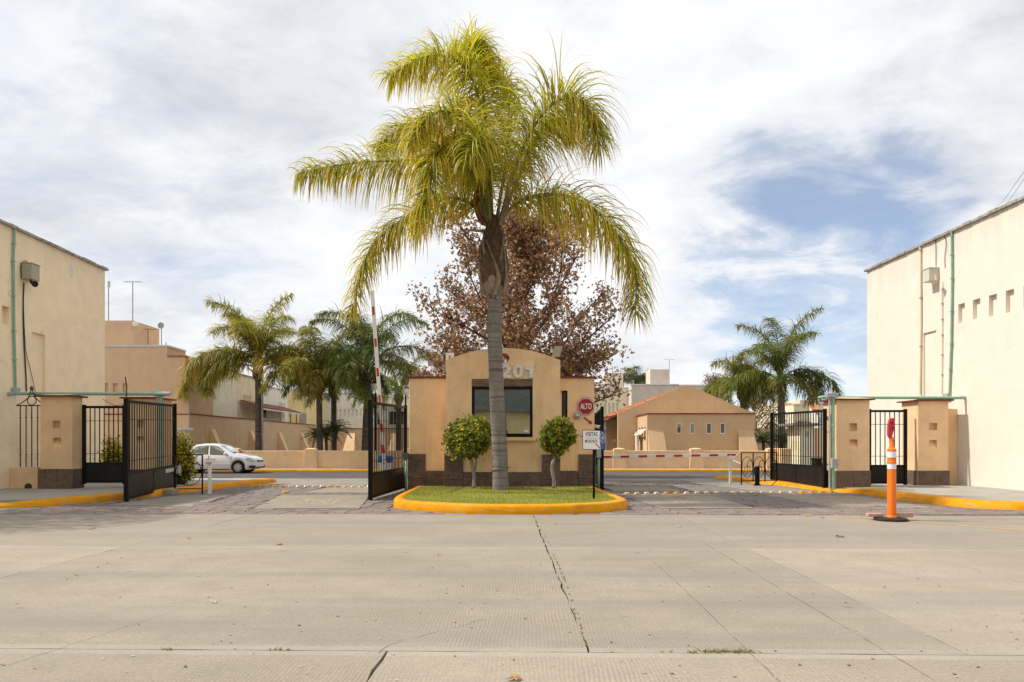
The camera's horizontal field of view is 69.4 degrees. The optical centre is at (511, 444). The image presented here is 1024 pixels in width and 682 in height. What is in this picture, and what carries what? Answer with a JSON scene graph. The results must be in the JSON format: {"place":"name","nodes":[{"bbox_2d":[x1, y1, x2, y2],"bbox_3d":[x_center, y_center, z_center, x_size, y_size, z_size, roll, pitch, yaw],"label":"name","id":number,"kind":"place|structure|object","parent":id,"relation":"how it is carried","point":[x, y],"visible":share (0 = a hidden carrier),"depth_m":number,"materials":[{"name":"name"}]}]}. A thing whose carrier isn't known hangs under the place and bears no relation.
{"place":"outdoors","nodes":[
{"label":"outdoors","id":0,"kind":"place"},
{"bbox_2d":[0,478,263,502],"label":"sidewalk","id":1,"kind":"structure","parent":0,"point":[13,494],"depth_m":22.11,"materials":[{"name":"concrete"}]},
{"bbox_2d":[9,386,39,488],"bbox_3d":[-15.190,-0.212,23.247,1.074,3.290,0.245,0,0,0],"label":"railing panel","id":2,"kind":"object","parent":1,"relation":"on","point":[26,477],"visible":0.85,"depth_m":23.13,"materials":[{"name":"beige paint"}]},
{"bbox_2d":[0,219,108,488],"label":"tall house","id":3,"kind":"structure","parent":1,"relation":"on","point":[64,309],"depth_m":25.32,"materials":[{"name":"beige paint"}]},
{"bbox_2d":[11,228,19,391],"bbox_3d":[-15.859,-4.333,23.615,0.160,5.334,0.264,0,0,0],"label":"conduit","id":4,"kind":"object","parent":3,"relation":"attached to","point":[14,388],"visible":0.9,"depth_m":23.54,"materials":[{"name":"metal"}]},
{"bbox_2d":[23,283,26,390],"bbox_3d":[-15.906,-3.522,24.151,0.038,3.538,0.206,0,0,-2],"label":"wall cable","id":5,"kind":"object","parent":3,"relation":"attached to","point":[24,339],"depth_m":24.10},
{"bbox_2d":[20,262,39,286],"bbox_3d":[-15.677,-5.519,24.149,0.546,0.792,0.518,0,0,0],"label":"loudspeaker box","id":6,"kind":"object","parent":3,"relation":"attached to","point":[30,272],"visible":1,"depth_m":23.97,"materials":[{"name":"beige metal"}]},
{"bbox_2d":[34,394,87,488],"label":"gate pillar","id":7,"kind":"structure","parent":1,"relation":"on","point":[60,441],"depth_m":23.00,"materials":[{"name":"beige paint"}]},
{"bbox_2d":[82,405,123,483],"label":"pedestrian gate","id":8,"kind":"structure","parent":7,"relation":"attached to","point":[102,472],"depth_m":23.34,"materials":[{"name":"black metal"}]},
{"bbox_2d":[7,391,170,467],"bbox_3d":[-13.355,-0.122,23.419,5.151,3.145,0.262,0,0,0],"label":"overhead conduit","id":9,"kind":"object","parent":1,"relation":"on","point":[160,394],"visible":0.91,"depth_m":23.32,"materials":[{"name":"metal"}]},
{"bbox_2d":[93,432,121,461],"bbox_3d":[-14.749,0.385,27.506,1.354,2.047,1.287,0,0,0],"label":"shrub","id":10,"kind":"object","parent":1,"relation":"on","point":[111,451],"visible":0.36,"depth_m":27.36,"materials":[{"name":"green plant"}]},
{"bbox_2d":[119,396,176,471],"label":"gate pillar","id":11,"kind":"structure","parent":1,"relation":"on","point":[151,399],"depth_m":23.60,"materials":[{"name":"beige paint"}]},
{"bbox_2d":[191,472,769,478],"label":"road","id":12,"kind":"structure","parent":0,"point":[639,475],"depth_m":37.62,"materials":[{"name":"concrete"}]},
{"bbox_2d":[177,428,193,447],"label":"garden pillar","id":13,"kind":"structure","parent":12,"relation":"on","point":[183,430],"depth_m":33.78,"materials":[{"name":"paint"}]},
{"bbox_2d":[190,442,264,472],"bbox_3d":[-15.822,0.672,39.863,4.566,1.686,2.097,0,0,0],"label":"parked car","id":14,"kind":"object","parent":12,"relation":"on","point":[227,457],"visible":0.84,"depth_m":39.05,"materials":[{"name":"white paint"}]},
{"bbox_2d":[204,469,769,471],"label":"kerb","id":15,"kind":"structure","parent":12,"relation":"on","point":[605,470],"depth_m":41.21,"materials":[{"name":"yellow paint"}]},
{"bbox_2d":[236,448,777,467],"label":"boundary wall","id":16,"kind":"structure","parent":0,"point":[311,458],"depth_m":43.00,"materials":[{"name":"beige paint"}]},
{"bbox_2d":[0,513,1023,681],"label":"street","id":17,"kind":"structure","parent":0,"point":[630,589],"depth_m":7.23,"materials":[{"name":"concrete"}]},
{"bbox_2d":[68,513,861,653],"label":"weeds","id":18,"kind":"object","parent":17,"relation":"on","point":[705,651],"visible":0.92,"depth_m":5.39,"materials":[{"name":"green plant"}]},
{"bbox_2d":[505,673,521,679],"bbox_3d":[0.017,1.481,4.713,0.087,0.029,0.099,0,0,32],"label":"fallen leaf","id":19,"kind":"object","parent":17,"relation":"on","point":[515,676],"visible":1,"depth_m":4.72,"materials":[{"name":"brown plant"}]},
{"bbox_2d":[866,513,882,516],"bbox_3d":[7.287,1.405,14.860,0.300,0.070,0.120,0,0,6],"label":"loose brick","id":20,"kind":"object","parent":17,"relation":"on","point":[874,514],"visible":1,"depth_m":14.80,"materials":[{"name":"ceramic"}]},
{"bbox_2d":[873,437,908,521],"bbox_3d":[7.527,0.667,14.700,0.617,1.662,0.617,0,0,-23],"label":"traffic post","id":21,"kind":"object","parent":17,"relation":"on","point":[891,516],"visible":1,"depth_m":14.63,"materials":[{"name":"plastic"}]},
{"bbox_2d":[887,418,894,440],"bbox_3d":[7.531,-0.289,14.685,0.145,0.501,0.090,0,0,0],"label":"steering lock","id":22,"kind":"object","parent":21,"relation":"attached to","point":[890,426],"visible":1,"depth_m":14.67,"materials":[{"name":"red plastic"}]},
{"bbox_2d":[896,512,913,516],"bbox_3d":[7.807,1.395,14.770,0.370,0.090,0.130,0,0,-3],"label":"loose brick","id":23,"kind":"object","parent":17,"relation":"on","point":[904,514],"visible":0.78,"depth_m":14.71,"materials":[{"name":"brick"}]},
{"bbox_2d":[0,478,1023,515],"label":"driveway","id":24,"kind":"structure","parent":0,"point":[341,499],"depth_m":19.25,"materials":[{"name":"concrete"}]},
{"bbox_2d":[0,478,276,507],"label":"kerb","id":25,"kind":"structure","parent":24,"relation":"on","point":[90,498],"depth_m":19.87,"materials":[{"name":"yellow paint"}]},
{"bbox_2d":[124,398,176,501],"bbox_3d":[-10.578,0.076,21.800,0.100,2.849,4.881,0,0,-10],"label":"gate leaf","id":26,"kind":"object","parent":24,"relation":"on","point":[141,482],"visible":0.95,"depth_m":21.16,"materials":[{"name":"black metal"}]},
{"bbox_2d":[166,465,180,472],"bbox_3d":[-10.889,0.794,23.198,0.248,0.260,2.014,0,0,-3],"label":"gate opener","id":27,"kind":"object","parent":26,"relation":"attached to","point":[178,469],"visible":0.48,"depth_m":24.00,"materials":[{"name":"silver metal"}]},
{"bbox_2d":[163,489,178,494],"bbox_3d":[-10.281,1.415,22.300,0.300,0.170,0.400,0,0,0],"label":"concrete footing","id":28,"kind":"object","parent":24,"relation":"on","point":[170,491],"visible":0.97,"depth_m":22.10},
{"bbox_2d":[174,454,202,493],"bbox_3d":[-9.837,0.892,22.500,0.869,1.215,0.035,0,0,0],"label":"iron barrier","id":29,"kind":"object","parent":24,"relation":"on","point":[175,468],"visible":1,"depth_m":22.48,"materials":[{"name":"black metal"}]},
{"bbox_2d":[177,431,201,483],"bbox_3d":[-11.448,0.437,25.644,1.214,2.135,1.257,0,0,42],"label":"shrub","id":30,"kind":"object","parent":24,"relation":"on","point":[187,448],"visible":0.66,"depth_m":25.51,"materials":[{"name":"green plant"}]},
{"bbox_2d":[205,460,212,493],"bbox_3d":[-9.275,0.973,22.670,0.190,1.054,0.140,0,0,0],"label":"white post","id":31,"kind":"object","parent":24,"relation":"on","point":[209,462],"visible":1,"depth_m":22.66,"materials":[{"name":"metal"}]},
{"bbox_2d":[370,290,390,470],"bbox_3d":[-5.151,-2.281,29.221,0.809,7.562,0.562,0,0,0],"label":"boom barrier","id":32,"kind":"object","parent":24,"relation":"on","point":[376,348],"visible":0.46,"depth_m":28.96,"materials":[{"name":"metal"}]},
{"bbox_2d":[368,400,406,499],"bbox_3d":[-3.706,0.086,22.425,0.100,2.829,4.759,0,0,4],"label":"gate leaf","id":33,"kind":"object","parent":24,"relation":"on","point":[383,482],"visible":0.96,"depth_m":21.94,"materials":[{"name":"black metal"}]},
{"bbox_2d":[406,348,596,489],"bbox_3d":[-0.344,-0.772,25.530,6.145,4.544,4.940,0,0,0],"label":"guard kiosk","id":34,"kind":"object","parent":24,"relation":"on","point":[535,384],"visible":0.73,"depth_m":23.20,"materials":[{"name":"beige paint"}]},
{"bbox_2d":[403,453,408,489],"bbox_3d":[-3.403,0.851,23.740,0.180,1.198,0.180,0,0,0],"label":"conduit standpipe","id":35,"kind":"object","parent":34,"relation":"attached to","point":[405,456],"visible":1,"depth_m":23.71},
{"bbox_2d":[446,339,455,359],"bbox_3d":[-2.016,-2.827,24.328,0.315,1.294,0.165,0,0,0],"label":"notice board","id":36,"kind":"object","parent":34,"relation":"on","point":[450,355],"visible":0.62,"depth_m":24.25,"materials":[{"name":"ceramic"}]},
{"bbox_2d":[472,387,532,436],"bbox_3d":[-0.307,-1.038,23.270,1.911,1.584,0.100,0,0,0],"label":"window frame","id":37,"kind":"structure","parent":34,"relation":"in","point":[518,400],"depth_m":23.28,"materials":[{"name":"black metal"}]},
{"bbox_2d":[551,329,562,357],"bbox_3d":[1.440,-2.964,23.775,0.380,1.568,0.250,0,0,0],"label":"floodlight","id":38,"kind":"object","parent":34,"relation":"on","point":[556,351],"visible":0.81,"depth_m":23.65,"materials":[{"name":"beige metal"}]},
{"bbox_2d":[562,391,566,417],"bbox_3d":[1.702,-1.287,23.950,0.183,0.942,0.060,0,0,0],"label":"narrow window frame","id":39,"kind":"structure","parent":34,"relation":"in","point":[564,393],"depth_m":23.95,"materials":[{"name":"black metal"}]},
{"bbox_2d":[577,398,593,414],"bbox_3d":[2.384,-1.246,23.883,0.558,0.558,0.026,0,0,0],"label":"stop sign","id":40,"kind":"object","parent":34,"relation":"attached to","point":[585,406],"visible":1,"depth_m":23.87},
{"bbox_2d":[393,486,627,514],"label":"island kerb","id":41,"kind":"structure","parent":24,"relation":"on","point":[402,502],"depth_m":16.34,"materials":[{"name":"yellow paint"}]},
{"bbox_2d":[406,486,615,503],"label":"turf","id":42,"kind":"structure","parent":24,"relation":"on","point":[511,497],"depth_m":18.53,"materials":[{"name":"plant"}]},
{"bbox_2d":[441,413,491,487],"bbox_3d":[-1.315,0.171,22.166,1.682,2.282,1.721,0,0,0],"label":"topiary tree","id":43,"kind":"object","parent":42,"relation":"on","point":[470,435],"visible":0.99,"depth_m":21.98,"materials":[{"name":"green plant"}]},
{"bbox_2d":[284,9,661,489],"bbox_3d":[-1.214,-5.892,21.425,10.760,14.557,7.028,0,0,0],"label":"palm","id":44,"kind":"object","parent":42,"relation":"on","point":[465,159],"visible":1,"depth_m":20.74,"materials":[{"name":"green plant"}]},
{"bbox_2d":[536,416,581,488],"bbox_3d":[1.403,0.211,22.122,1.289,2.225,1.205,0,0,-19],"label":"topiary tree","id":45,"kind":"object","parent":42,"relation":"on","point":[556,439],"visible":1,"depth_m":21.89,"materials":[{"name":"green plant"}]},
{"bbox_2d":[582,430,604,498],"bbox_3d":[1.988,0.489,17.983,0.555,1.722,0.094,0,0,0],"label":"visitors sign","id":46,"kind":"object","parent":42,"relation":"on","point":[593,440],"visible":0.99,"depth_m":17.95,"materials":[{"name":"white metal"}]},
{"bbox_2d":[402,184,634,406],"bbox_3d":[0.231,-4.909,33.157,9.957,13.047,10.268,0,0,0],"label":"plane tree","id":47,"kind":"object","parent":24,"relation":"on","point":[531,261],"visible":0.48,"depth_m":31.34,"materials":[{"name":"brown plant"}]},
{"bbox_2d":[596,450,600,488],"bbox_3d":[2.810,0.803,23.990,0.140,1.295,0.180,0,0,0],"label":"conduit standpipe","id":48,"kind":"object","parent":24,"relation":"on","point":[598,454],"visible":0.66,"depth_m":23.97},
{"bbox_2d":[594,406,603,490],"bbox_3d":[3.085,0.125,26.350,0.100,2.750,4.710,0,0,4],"label":"gate leaf","id":49,"kind":"object","parent":24,"relation":"on","point":[599,417],"visible":0.51,"depth_m":24.00,"materials":[{"name":"black metal"}]},
{"bbox_2d":[604,453,735,458],"bbox_3d":[5.496,0.906,28.521,6.116,1.188,0.562,0,0,0],"label":"boom barrier","id":50,"kind":"object","parent":24,"relation":"on","point":[671,455],"visible":0.35,"depth_m":28.26,"materials":[{"name":"metal"}]},
{"bbox_2d":[728,452,740,483],"bbox_3d":[8.428,0.876,28.057,0.162,1.248,0.698,0,0,-17],"label":"boom rest post","id":51,"kind":"object","parent":24,"relation":"on","point":[730,458],"visible":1,"depth_m":28.27,"materials":[{"name":"metal"}]},
{"bbox_2d":[752,466,760,485],"bbox_3d":[9.012,1.144,27.260,0.300,0.713,0.320,0,0,0],"label":"intercom stand","id":52,"kind":"object","parent":24,"relation":"on","point":[756,471],"visible":1,"depth_m":27.24,"materials":[{"name":"black metal"}]},
{"bbox_2d":[741,452,776,484],"bbox_3d":[9.254,0.884,27.700,1.364,1.231,0.035,0,0,0],"label":"iron barrier","id":53,"kind":"object","parent":24,"relation":"on","point":[764,472],"visible":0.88,"depth_m":27.68,"materials":[{"name":"black metal"}]},
{"bbox_2d":[770,409,826,487],"bbox_3d":[10.225,0.125,26.625,0.100,2.789,4.751,0,0,-1],"label":"gate leaf","id":54,"kind":"object","parent":24,"relation":"on","point":[811,475],"visible":0.92,"depth_m":26.21,"materials":[{"name":"black metal"}]},
{"bbox_2d":[713,476,1023,509],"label":"kerb","id":55,"kind":"structure","parent":24,"relation":"on","point":[956,501],"depth_m":19.81,"materials":[{"name":"yellow paint"}]},
{"bbox_2d":[818,393,966,489],"bbox_3d":[12.709,-0.110,24.321,5.202,3.120,1.222,0,0,0],"label":"overhead conduit","id":56,"kind":"object","parent":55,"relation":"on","point":[831,396],"visible":0.99,"depth_m":23.79,"materials":[{"name":"metal"}]},
{"bbox_2d":[831,458,838,467],"bbox_3d":[10.331,0.587,23.680,0.220,0.320,0.120,0,0,0],"label":"switch box","id":57,"kind":"object","parent":56,"relation":"attached to","point":[834,462],"visible":1,"depth_m":23.62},
{"bbox_2d":[0,516,1023,679],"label":"litter","id":58,"kind":"object","parent":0,"point":[525,618],"visible":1,"depth_m":5.83,"materials":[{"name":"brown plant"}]},
{"bbox_2d":[0,0,1023,411],"label":"sky","id":59,"kind":"structure","parent":0,"point":[775,153],"materials":[{"name":"white"}]},
{"bbox_2d":[260,468,769,468],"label":"sidewalk","id":60,"kind":"structure","parent":0,"point":[604,468],"depth_m":42.66,"materials":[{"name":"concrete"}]},
{"bbox_2d":[105,321,212,450],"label":"rose house","id":61,"kind":"structure","parent":60,"relation":"on","point":[140,358],"depth_m":46.00,"materials":[{"name":"beige paint"}]},
{"bbox_2d":[175,291,339,450],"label":"palm tree","id":62,"kind":"object","parent":60,"relation":"on","point":[214,365],"visible":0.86,"depth_m":45.25,"materials":[{"name":"plant"}]},
{"bbox_2d":[261,361,268,450],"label":"twin lamp","id":63,"kind":"object","parent":60,"relation":"on","point":[262,412],"visible":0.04,"depth_m":47.15,"materials":[{"name":"metal"}]},
{"bbox_2d":[190,413,408,450],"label":"compound wall","id":64,"kind":"structure","parent":60,"relation":"on","point":[235,432],"depth_m":59.39,"materials":[{"name":"brown paint"}]},
{"bbox_2d":[240,400,300,422],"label":"carport roof","id":65,"kind":"structure","parent":64,"relation":"on","point":[277,408],"depth_m":63.36,"materials":[{"name":"ceramic"}]},
{"bbox_2d":[257,325,371,450],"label":"palm tree","id":66,"kind":"object","parent":60,"relation":"on","point":[317,347],"visible":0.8,"depth_m":44.24,"materials":[{"name":"plant"}]},
{"bbox_2d":[300,419,352,450],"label":"dwarf palm","id":67,"kind":"object","parent":60,"relation":"on","point":[327,431],"visible":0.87,"depth_m":45.95,"materials":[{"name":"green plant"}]},
{"bbox_2d":[300,303,442,450],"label":"palm tree","id":68,"kind":"object","parent":60,"relation":"on","point":[363,353],"visible":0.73,"depth_m":45.84,"materials":[{"name":"plant"}]},
{"bbox_2d":[370,379,376,450],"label":"street lamp","id":69,"kind":"object","parent":60,"relation":"on","point":[373,383],"visible":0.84,"depth_m":45.93,"materials":[{"name":"black metal"}]},
{"bbox_2d":[635,432,638,450],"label":"meter cabinet","id":70,"kind":"object","parent":60,"relation":"on","point":[636,442],"visible":0.53,"depth_m":47.10,"materials":[{"name":"white paint"}]},
{"bbox_2d":[754,427,785,450],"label":"cycad","id":71,"kind":"object","parent":60,"relation":"on","point":[763,440],"visible":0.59,"depth_m":46.93,"materials":[{"name":"green plant"}]},
{"bbox_2d":[764,429,787,448],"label":"cycad","id":72,"kind":"object","parent":60,"relation":"on","point":[779,439],"visible":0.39,"depth_m":47.02,"materials":[{"name":"green plant"}]},
{"bbox_2d":[777,448,790,463],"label":"end pillar","id":73,"kind":"structure","parent":60,"relation":"on","point":[783,456],"depth_m":42.30,"materials":[{"name":"beige paint"}]},
{"bbox_2d":[779,423,817,464],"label":"gate hut","id":74,"kind":"object","parent":60,"relation":"on","point":[795,444],"visible":0.58,"depth_m":43.00,"materials":[{"name":"beige paint"}]},
{"bbox_2d":[724,475,1023,500],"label":"sidewalk","id":75,"kind":"structure","parent":0,"point":[973,492],"depth_m":22.11,"materials":[{"name":"concrete"}]},
{"bbox_2d":[818,398,874,488],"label":"gate pillar","id":76,"kind":"structure","parent":75,"relation":"on","point":[852,434],"depth_m":23.90,"materials":[{"name":"beige paint"}]},
{"bbox_2d":[870,409,906,484],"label":"pedestrian gate","id":77,"kind":"structure","parent":75,"relation":"on","point":[878,474],"depth_m":25.09,"materials":[{"name":"black metal"}]},
{"bbox_2d":[897,399,953,484],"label":"gate pillar","id":78,"kind":"structure","parent":75,"relation":"on","point":[927,441],"depth_m":24.90,"materials":[{"name":"beige paint"}]},
{"bbox_2d":[864,196,1023,489],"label":"tall house","id":79,"kind":"structure","parent":75,"relation":"on","point":[987,375],"depth_m":24.82,"materials":[{"name":"beige paint"}]},
{"bbox_2d":[917,244,922,394],"bbox_3d":[15.118,-4.679,27.430,0.092,5.619,0.246,0,0,0],"label":"conduit","id":80,"kind":"object","parent":79,"relation":"attached to","point":[920,298],"visible":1,"depth_m":27.34,"materials":[{"name":"metal"}]},
{"bbox_2d":[922,267,938,284],"bbox_3d":[14.988,-5.972,26.330,0.471,0.705,0.868,0,0,0],"label":"loudspeaker box","id":81,"kind":"object","parent":79,"relation":"attached to","point":[931,275],"visible":1,"depth_m":26.32,"materials":[{"name":"metal"}]},
{"bbox_2d":[941,288,943,394],"bbox_3d":[15.173,-3.663,26.092,0.058,3.762,0.075,0,0,0],"label":"conduit","id":82,"kind":"object","parent":79,"relation":"attached to","point":[942,334],"visible":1,"depth_m":26.08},
{"bbox_2d":[942,232,953,395],"bbox_3d":[15.160,-4.509,25.687,0.160,5.760,0.476,0,0,0],"label":"conduit","id":83,"kind":"object","parent":79,"relation":"attached to","point":[950,343],"visible":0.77,"depth_m":25.51,"materials":[{"name":"metal"}]},
{"bbox_2d":[948,409,956,484],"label":"link wall","id":84,"kind":"structure","parent":75,"relation":"on","point":[952,441],"depth_m":25.30,"materials":[{"name":"beige paint"}]},
{"label":"ground","id":85,"kind":"structure","parent":0,"visible":0},
{"bbox_2d":[213,370,237,417],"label":"greenish house","id":86,"kind":"structure","parent":85,"relation":"on","point":[225,402],"depth_m":55.18,"materials":[{"name":"paint"}]},
{"bbox_2d":[238,374,254,418],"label":"cream house","id":87,"kind":"structure","parent":85,"relation":"on","point":[246,387],"depth_m":59.33,"materials":[{"name":"paint"}]},
{"bbox_2d":[263,386,287,421],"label":"white house","id":88,"kind":"structure","parent":85,"relation":"on","point":[273,396],"depth_m":66.61,"materials":[{"name":"paint"}]},
{"bbox_2d":[288,389,324,427],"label":"yellow house","id":89,"kind":"structure","parent":85,"relation":"on","point":[308,415],"depth_m":72.50,"materials":[{"name":"paint"}]},
{"bbox_2d":[301,412,305,423],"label":"window","id":90,"kind":"structure","parent":89,"relation":"in","point":[303,415],"depth_m":71.38,"materials":[{"name":"glass"}]},
{"bbox_2d":[281,364,390,450],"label":"palm tree","id":91,"kind":"object","parent":85,"relation":"on","point":[334,402],"visible":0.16,"depth_m":48.83,"materials":[{"name":"plant"}]},
{"bbox_2d":[325,392,363,427],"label":"slotted house","id":92,"kind":"structure","parent":85,"relation":"on","point":[353,418],"depth_m":80.00,"materials":[{"name":"white paint"}]},
{"bbox_2d":[373,396,408,427],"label":"windowed house","id":93,"kind":"structure","parent":85,"relation":"on","point":[394,403],"depth_m":79.00,"materials":[{"name":"beige paint"}]},
{"bbox_2d":[349,353,439,450],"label":"palm tree","id":94,"kind":"object","parent":85,"relation":"on","point":[398,397],"visible":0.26,"depth_m":55.81,"materials":[{"name":"plant"}]},
{"bbox_2d":[594,373,627,415],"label":"slit house","id":95,"kind":"structure","parent":85,"relation":"on","point":[613,405],"depth_m":76.00,"materials":[{"name":"beige paint"}]},
{"bbox_2d":[623,364,647,386],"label":"tree","id":96,"kind":"object","parent":85,"relation":"on","point":[635,378],"visible":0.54,"depth_m":108.52,"materials":[{"name":"plant"}]},
{"bbox_2d":[628,369,678,405],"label":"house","id":97,"kind":"structure","parent":85,"relation":"on","point":[657,381],"depth_m":74.00,"materials":[{"name":"white paint"}]},
{"bbox_2d":[604,385,757,450],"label":"clubhouse","id":98,"kind":"structure","parent":85,"relation":"on","point":[685,418],"depth_m":45.00,"materials":[{"name":"paint"}]},
{"bbox_2d":[676,423,680,433],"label":"window","id":99,"kind":"structure","parent":98,"relation":"in","point":[678,425],"depth_m":45.04,"materials":[{"name":"glass"}]},
{"bbox_2d":[690,423,694,433],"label":"window","id":100,"kind":"structure","parent":98,"relation":"in","point":[692,425],"depth_m":45.04,"materials":[{"name":"glass"}]},
{"bbox_2d":[706,423,710,433],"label":"window","id":101,"kind":"structure","parent":98,"relation":"in","point":[708,425],"depth_m":45.04,"materials":[{"name":"glass"}]},
{"bbox_2d":[720,423,724,433],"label":"window","id":102,"kind":"structure","parent":98,"relation":"in","point":[722,425],"depth_m":45.01,"materials":[{"name":"glass"}]},
{"bbox_2d":[678,385,721,398],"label":"grey house","id":103,"kind":"structure","parent":85,"relation":"on","point":[699,387],"depth_m":77.00,"materials":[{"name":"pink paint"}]},
{"bbox_2d":[702,372,738,403],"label":"building","id":104,"kind":"structure","parent":85,"relation":"on","point":[710,378],"depth_m":99.76,"materials":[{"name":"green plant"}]},
{"bbox_2d":[701,351,789,408],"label":"palm tree","id":105,"kind":"object","parent":85,"relation":"on","point":[716,388],"visible":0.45,"depth_m":51.40,"materials":[{"name":"plant"}]},
{"bbox_2d":[737,397,787,428],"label":"bush","id":106,"kind":"object","parent":85,"relation":"on","point":[759,415],"visible":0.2,"depth_m":65.39,"materials":[{"name":"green plant"}]},
{"bbox_2d":[756,429,787,450],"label":"back wall","id":107,"kind":"structure","parent":85,"relation":"on","point":[759,446],"depth_m":60.00,"materials":[{"name":"brown paint"}]},
{"bbox_2d":[753,404,808,428],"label":"cream house","id":108,"kind":"structure","parent":85,"relation":"on","point":[794,408],"depth_m":68.07,"materials":[{"name":"paint"}]},
{"bbox_2d":[721,305,844,447],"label":"palm tree","id":109,"kind":"object","parent":85,"relation":"on","point":[803,380],"visible":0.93,"depth_m":49.38,"materials":[{"name":"plant"}]},
{"bbox_2d":[807,400,822,460],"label":"cream house","id":110,"kind":"structure","parent":85,"relation":"on","point":[819,407],"depth_m":66.00,"materials":[{"name":"white paint"}]},
{"bbox_2d":[814,428,820,457],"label":"garden wall","id":111,"kind":"structure","parent":85,"relation":"on","point":[817,442],"depth_m":58.00,"materials":[{"name":"beige paint"}]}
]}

